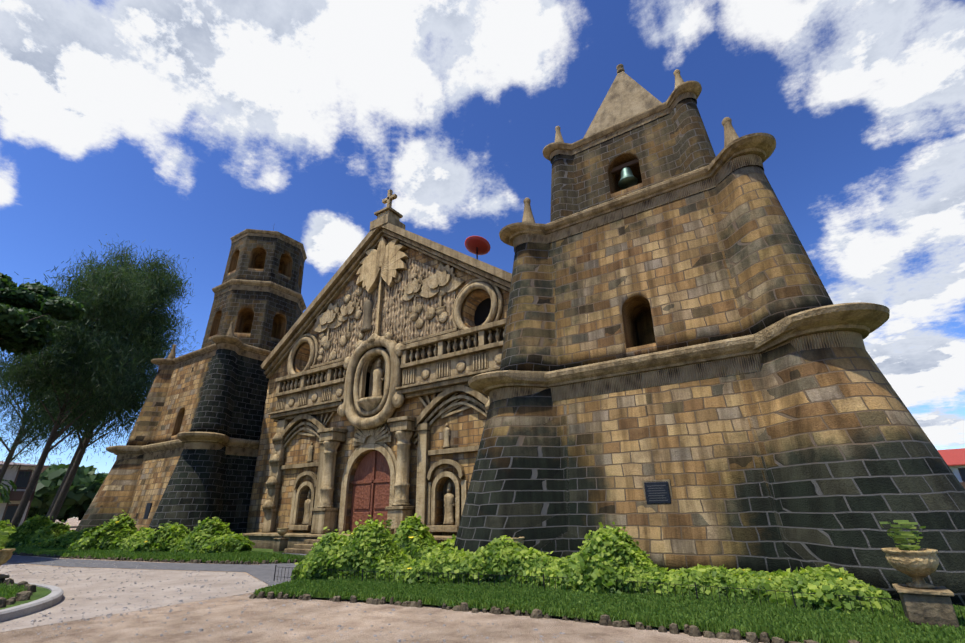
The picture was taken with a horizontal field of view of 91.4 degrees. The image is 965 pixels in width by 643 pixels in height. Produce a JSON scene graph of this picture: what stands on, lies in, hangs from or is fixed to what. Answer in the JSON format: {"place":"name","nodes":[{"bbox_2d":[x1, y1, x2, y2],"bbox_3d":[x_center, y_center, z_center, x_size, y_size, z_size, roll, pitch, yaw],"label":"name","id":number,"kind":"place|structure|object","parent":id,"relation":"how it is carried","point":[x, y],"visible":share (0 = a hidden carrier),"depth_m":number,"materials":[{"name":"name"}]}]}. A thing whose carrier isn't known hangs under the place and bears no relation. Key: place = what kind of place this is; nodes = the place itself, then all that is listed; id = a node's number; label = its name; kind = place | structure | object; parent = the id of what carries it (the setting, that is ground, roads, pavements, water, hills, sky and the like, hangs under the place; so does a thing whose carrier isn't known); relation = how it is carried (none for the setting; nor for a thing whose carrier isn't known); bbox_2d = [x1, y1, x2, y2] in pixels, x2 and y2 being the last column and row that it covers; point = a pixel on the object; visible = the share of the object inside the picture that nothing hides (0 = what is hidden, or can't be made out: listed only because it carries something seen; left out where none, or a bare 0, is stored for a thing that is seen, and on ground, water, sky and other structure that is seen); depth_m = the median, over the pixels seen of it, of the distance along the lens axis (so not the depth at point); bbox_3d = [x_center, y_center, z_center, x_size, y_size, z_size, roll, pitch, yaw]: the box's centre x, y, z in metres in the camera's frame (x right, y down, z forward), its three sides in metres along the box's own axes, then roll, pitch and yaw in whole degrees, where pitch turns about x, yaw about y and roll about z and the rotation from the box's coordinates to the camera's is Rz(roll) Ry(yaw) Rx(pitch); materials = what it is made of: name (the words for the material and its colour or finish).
{"place":"outdoors","nodes":[
{"label":"outdoors","id":0,"kind":"place"},
{"bbox_2d":[0,461,48,526],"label":"house","id":1,"kind":"structure","parent":0,"point":[7,511],"depth_m":57.48,"materials":[{"name":"grey"}]},
{"bbox_2d":[0,586,50,609],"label":"lawn island","id":2,"kind":"structure","parent":0,"point":[40,592],"depth_m":11.42,"materials":[{"name":"green plant"}]},
{"bbox_2d":[0,529,15,582],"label":"potted plant","id":3,"kind":"object","parent":2,"relation":"on","point":[6,555],"visible":1,"depth_m":13.33,"materials":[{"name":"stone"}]},
{"bbox_2d":[0,582,27,599],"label":"island grass","id":4,"kind":"structure","parent":2,"relation":"on","point":[10,591],"depth_m":11.74,"materials":[{"name":"green plant"}]},
{"bbox_2d":[0,578,35,607],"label":"rocks","id":5,"kind":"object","parent":2,"relation":"on","point":[22,595],"depth_m":10.95,"materials":[{"name":"stone"}]},
{"bbox_2d":[0,563,267,631],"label":"plaza pavement","id":6,"kind":"structure","parent":0,"point":[80,602],"depth_m":13.46,"materials":[{"name":"concrete"}]},
{"bbox_2d":[0,583,63,621],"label":"island kerb","id":7,"kind":"structure","parent":6,"relation":"on","point":[54,596],"depth_m":10.40,"materials":[{"name":"concrete"}]},
{"bbox_2d":[0,558,277,632],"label":"pebbles","id":8,"kind":"object","parent":6,"relation":"on","point":[179,601],"visible":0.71,"depth_m":14.17,"materials":[{"name":"stone"}]},
{"bbox_2d":[4,546,304,562],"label":"edging stones","id":9,"kind":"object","parent":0,"point":[262,550],"depth_m":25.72,"materials":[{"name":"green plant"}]},
{"bbox_2d":[0,479,16,503],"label":"palm","id":10,"kind":"object","parent":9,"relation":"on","point":[3,491],"visible":0.96,"depth_m":50.36,"materials":[{"name":"green plant"}]},
{"bbox_2d":[0,510,254,553],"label":"hedge","id":11,"kind":"object","parent":9,"relation":"on","point":[208,535],"visible":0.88,"depth_m":26.03,"materials":[{"name":"green plant"}]},
{"bbox_2d":[273,528,289,552],"bbox_3d":[-10.778,11.711,25.260,0.645,1.185,0.645,-15,-26,31],"label":"pedestal urn","id":12,"kind":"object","parent":9,"relation":"on","point":[280,543],"depth_m":25.08,"materials":[{"name":"stone"}]},
{"bbox_2d":[384,519,394,535],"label":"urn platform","id":13,"kind":"structure","parent":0,"point":[388,524],"depth_m":21.43,"materials":[{"name":"stone"}]},
{"bbox_2d":[0,518,788,642],"bbox_3d":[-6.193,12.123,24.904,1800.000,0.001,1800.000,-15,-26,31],"label":"ground","id":14,"kind":"structure","parent":0,"point":[178,626],"depth_m":8.56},
{"bbox_2d":[0,273,85,355],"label":"broadleaf tree","id":15,"kind":"object","parent":14,"relation":"on","point":[27,326],"visible":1,"depth_m":29.44,"materials":[{"name":"green plant"}]},
{"bbox_2d":[0,280,99,483],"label":"casuarina tree","id":16,"kind":"object","parent":14,"relation":"on","point":[22,433],"visible":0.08,"depth_m":47.52,"materials":[{"name":"green plant"}]},
{"bbox_2d":[26,464,107,522],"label":"treeline","id":17,"kind":"object","parent":14,"relation":"on","point":[86,484],"visible":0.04,"depth_m":90.50,"materials":[{"name":"green plant"}]},
{"bbox_2d":[0,240,174,527],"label":"casuarina tree","id":18,"kind":"object","parent":14,"relation":"on","point":[108,293],"visible":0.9,"depth_m":39.23,"materials":[{"name":"green plant"}]},
{"bbox_2d":[1,234,199,522],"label":"casuarina tree","id":19,"kind":"object","parent":14,"relation":"on","point":[156,327],"visible":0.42,"depth_m":47.53,"materials":[{"name":"green plant"}]},
{"bbox_2d":[12,252,203,517],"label":"casuarina tree","id":20,"kind":"object","parent":14,"relation":"on","point":[67,473],"visible":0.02,"depth_m":47.78,"materials":[{"name":"green plant"}]},
{"bbox_2d":[12,552,296,564],"bbox_3d":[-24.249,12.855,26.102,36.827,0.181,1.891,-11,-24,24],"label":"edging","id":21,"kind":"object","parent":14,"relation":"on","point":[166,560],"visible":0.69,"depth_m":20.99,"materials":[{"name":"concrete"}]},
{"bbox_2d":[7,553,306,585],"bbox_3d":[-31.832,15.607,32.491,68.424,0.001,10.223,-14,-25,29],"label":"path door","id":22,"kind":"structure","parent":14,"relation":"on","point":[263,572],"depth_m":19.07,"materials":[{"name":"concrete"}]},
{"bbox_2d":[76,446,256,533],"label":"tower","id":23,"kind":"structure","parent":14,"relation":"on","point":[189,488],"depth_m":31.09,"materials":[{"name":"stone"}]},
{"bbox_2d":[143,503,151,518],"bbox_3d":[-22.151,12.574,31.247,0.600,1.000,0.150,-15,-26,31],"label":"plaque","id":24,"kind":"object","parent":23,"relation":"attached to","point":[147,509],"visible":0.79,"depth_m":31.18,"materials":[{"name":"black metal"}]},
{"bbox_2d":[106,432,259,460],"bbox_3d":[-19.277,10.402,36.643,13.320,1.110,13.320,-15,-26,31],"label":"tower cornice","id":25,"kind":"object","parent":23,"relation":"on","point":[209,440],"visible":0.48,"depth_m":32.17,"materials":[{"name":"stone"}]},
{"bbox_2d":[126,349,268,445],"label":"tower","id":26,"kind":"structure","parent":25,"relation":"on","point":[222,391],"depth_m":34.12,"materials":[{"name":"stone"}]},
{"bbox_2d":[151,335,271,370],"bbox_3d":[-19.395,3.970,39.205,10.975,0.880,10.975,-15,-26,31],"label":"tower cornice","id":27,"kind":"object","parent":26,"relation":"on","point":[237,346],"visible":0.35,"depth_m":35.19,"materials":[{"name":"stone"}]},
{"bbox_2d":[167,344,175,358],"bbox_3d":[-25.311,2.553,38.517,0.720,1.464,0.702,-15,-26,31],"label":"finial","id":28,"kind":"object","parent":27,"relation":"on","point":[171,355],"visible":0.6,"depth_m":38.35,"materials":[{"name":"beige stone"}]},
{"bbox_2d":[226,322,233,335],"bbox_3d":[-18.251,0.690,34.165,0.720,1.464,0.702,-15,-26,31],"label":"finial","id":29,"kind":"object","parent":27,"relation":"on","point":[230,332],"visible":0.6,"depth_m":34.07,"materials":[{"name":"beige stone"}]},
{"bbox_2d":[201,290,301,350],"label":"tower","id":30,"kind":"structure","parent":27,"relation":"on","point":[264,320],"depth_m":38.04,"materials":[{"name":"stone"}]},
{"bbox_2d":[212,279,305,313],"bbox_3d":[-19.499,-1.696,41.463,7.151,0.880,7.151,-15,-26,31],"label":"tower cornice","id":31,"kind":"object","parent":30,"relation":"on","point":[264,286],"visible":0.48,"depth_m":38.73,"materials":[{"name":"stone"}]},
{"bbox_2d":[222,235,303,293],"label":"tower","id":32,"kind":"structure","parent":31,"relation":"on","point":[272,259],"depth_m":40.53,"materials":[{"name":"stone"}]},
{"bbox_2d":[230,229,306,261],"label":"tower cornice","id":33,"kind":"object","parent":32,"relation":"on","point":[273,234],"visible":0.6,"depth_m":41.03,"materials":[{"name":"stone"}]},
{"bbox_2d":[3,590,623,642],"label":"pebbles","id":34,"kind":"object","parent":14,"relation":"on","point":[201,629],"visible":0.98,"depth_m":8.81,"materials":[{"name":"stone"}]},
{"bbox_2d":[238,189,511,553],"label":"church facade","id":35,"kind":"structure","parent":14,"relation":"on","point":[386,348],"depth_m":27.49,"materials":[{"name":"stone"}]},
{"bbox_2d":[465,236,490,258],"bbox_3d":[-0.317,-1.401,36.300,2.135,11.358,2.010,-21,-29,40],"label":"satellite dish","id":36,"kind":"object","parent":35,"relation":"attached to","point":[477,245],"visible":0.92,"depth_m":37.92,"materials":[{"name":"red metal"}]},
{"bbox_2d":[249,591,861,642],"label":"edging","id":37,"kind":"object","parent":14,"relation":"on","point":[695,631],"visible":0.81,"depth_m":8.56,"materials":[{"name":"stone"}]},
{"bbox_2d":[454,343,964,606],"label":"tower","id":38,"kind":"structure","parent":14,"relation":"on","point":[790,456],"depth_m":13.32,"materials":[{"name":"stone"}]},
{"bbox_2d":[642,479,671,498],"bbox_3d":[5.351,5.223,14.358,0.840,0.740,0.130,-15,-26,31],"label":"plaque frame","id":39,"kind":"object","parent":38,"relation":"attached to","point":[669,483],"visible":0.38,"depth_m":14.38,"materials":[{"name":"beige stone"}]},
{"bbox_2d":[644,482,670,503],"bbox_3d":[5.342,5.218,14.346,0.720,0.620,0.160,-15,-26,31],"label":"plaque","id":40,"kind":"object","parent":38,"relation":"attached to","point":[665,488],"visible":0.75,"depth_m":14.27,"materials":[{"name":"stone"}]},
{"bbox_2d":[468,302,889,402],"bbox_3d":[8.129,3.167,19.744,13.320,1.110,13.320,-15,-26,31],"label":"tower cornice","id":41,"kind":"object","parent":38,"relation":"on","point":[854,324],"visible":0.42,"depth_m":14.92,"materials":[{"name":"stone"}]},
{"bbox_2d":[500,165,832,370],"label":"tower","id":42,"kind":"structure","parent":41,"relation":"on","point":[726,257],"depth_m":17.14,"materials":[{"name":"stone"}]},
{"bbox_2d":[499,133,775,251],"bbox_3d":[8.011,-3.265,22.307,10.975,0.880,10.975,-15,-26,31],"label":"tower cornice","id":43,"kind":"object","parent":42,"relation":"on","point":[749,149],"visible":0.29,"depth_m":18.24,"materials":[{"name":"stone"}]},
{"bbox_2d":[522,198,534,222],"bbox_3d":[2.092,-4.880,21.698,0.930,1.891,0.907,-15,-26,31],"label":"finial","id":44,"kind":"object","parent":43,"relation":"on","point":[528,217],"visible":0.56,"depth_m":21.52,"materials":[{"name":"beige stone"}]},
{"bbox_2d":[550,98,715,221],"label":"wall","id":45,"kind":"structure","parent":43,"relation":"on","point":[675,142],"depth_m":21.08,"materials":[{"name":"stone"}]},
{"bbox_2d":[543,80,701,163],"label":"cornice","id":46,"kind":"structure","parent":45,"relation":"attached to","point":[687,89],"depth_m":21.58,"materials":[{"name":"stone"}]},
{"bbox_2d":[555,126,563,142],"bbox_3d":[3.855,-9.240,23.827,0.780,1.586,0.760,-15,-26,31],"label":"finial","id":47,"kind":"object","parent":46,"relation":"on","point":[558,137],"visible":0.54,"depth_m":23.71,"materials":[{"name":"beige stone"}]},
{"bbox_2d":[583,71,661,137],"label":"tower roof","id":48,"kind":"structure","parent":46,"relation":"on","point":[626,96],"depth_m":24.18,"materials":[{"name":"stone"}]},
{"bbox_2d":[616,64,624,73],"bbox_3d":[7.809,-14.290,26.699,0.440,0.620,0.429,-15,-26,31],"label":"finial","id":49,"kind":"object","parent":48,"relation":"on","point":[619,67],"visible":0.83,"depth_m":26.56,"materials":[{"name":"grey stone"}]},
{"bbox_2d":[673,69,683,87],"bbox_3d":[8.705,-10.520,20.836,0.780,1.586,0.760,-15,-26,31],"label":"finial","id":50,"kind":"object","parent":46,"relation":"on","point":[678,78],"visible":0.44,"depth_m":20.80,"materials":[{"name":"beige stone"}]},
{"bbox_2d":[611,159,638,188],"bbox_3d":[6.542,-6.718,21.402,0.873,1.025,1.261,9,-24,-23],"label":"bell","id":51,"kind":"object","parent":45,"relation":"attached to","point":[628,179],"visible":0.96,"depth_m":21.26,"materials":[{"name":"green metal"}]},
{"bbox_2d":[722,117,738,146],"bbox_3d":[9.151,-6.744,17.345,0.930,1.891,0.907,-15,-26,31],"label":"finial","id":52,"kind":"object","parent":43,"relation":"on","point":[730,135],"visible":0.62,"depth_m":17.30,"materials":[{"name":"beige stone"}]},
{"bbox_2d":[392,513,455,559],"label":"bush","id":53,"kind":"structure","parent":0,"point":[414,538],"depth_m":18.91,"materials":[{"name":"green plant"}]},
{"bbox_2d":[0,0,964,517],"label":"sky","id":54,"kind":"structure","parent":0,"point":[186,127],"materials":[{"name":"blue"}]},
{"bbox_2d":[254,577,964,642],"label":"edging stones","id":55,"kind":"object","parent":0,"point":[528,610],"depth_m":8.82,"materials":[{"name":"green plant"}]},
{"bbox_2d":[290,526,349,580],"bbox_3d":[-4.614,7.283,14.851,2.853,1.561,2.953,-15,-26,31],"label":"bush","id":56,"kind":"object","parent":55,"relation":"on","point":[326,551],"visible":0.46,"depth_m":13.77,"materials":[{"name":"green plant"}]},
{"bbox_2d":[506,537,524,544],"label":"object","id":57,"kind":"object","parent":55,"relation":"on","point":[520,540],"visible":0.17,"depth_m":14.35,"materials":[{"name":"stone"}]},
{"bbox_2d":[336,513,894,613],"bbox_3d":[1.742,6.045,12.341,13.877,1.794,4.026,-15,-26,31],"label":"hedge","id":58,"kind":"object","parent":55,"relation":"on","point":[603,560],"visible":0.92,"depth_m":11.17,"materials":[{"name":"green plant"}]},
{"bbox_2d":[273,565,963,620],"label":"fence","id":59,"kind":"object","parent":55,"relation":"on","point":[478,574],"visible":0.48,"depth_m":10.97,"materials":[{"name":"grey metal"}]},
{"bbox_2d":[879,520,959,626],"bbox_3d":[7.110,4.123,7.723,0.731,1.592,0.731,-15,-26,31],"label":"urn","id":60,"kind":"object","parent":55,"relation":"on","point":[922,601],"visible":0.98,"depth_m":7.52,"materials":[{"name":"stone"}]},
{"bbox_2d":[937,448,964,488],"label":"house","id":61,"kind":"structure","parent":0,"point":[954,459],"depth_m":52.15,"materials":[{"name":"red"}]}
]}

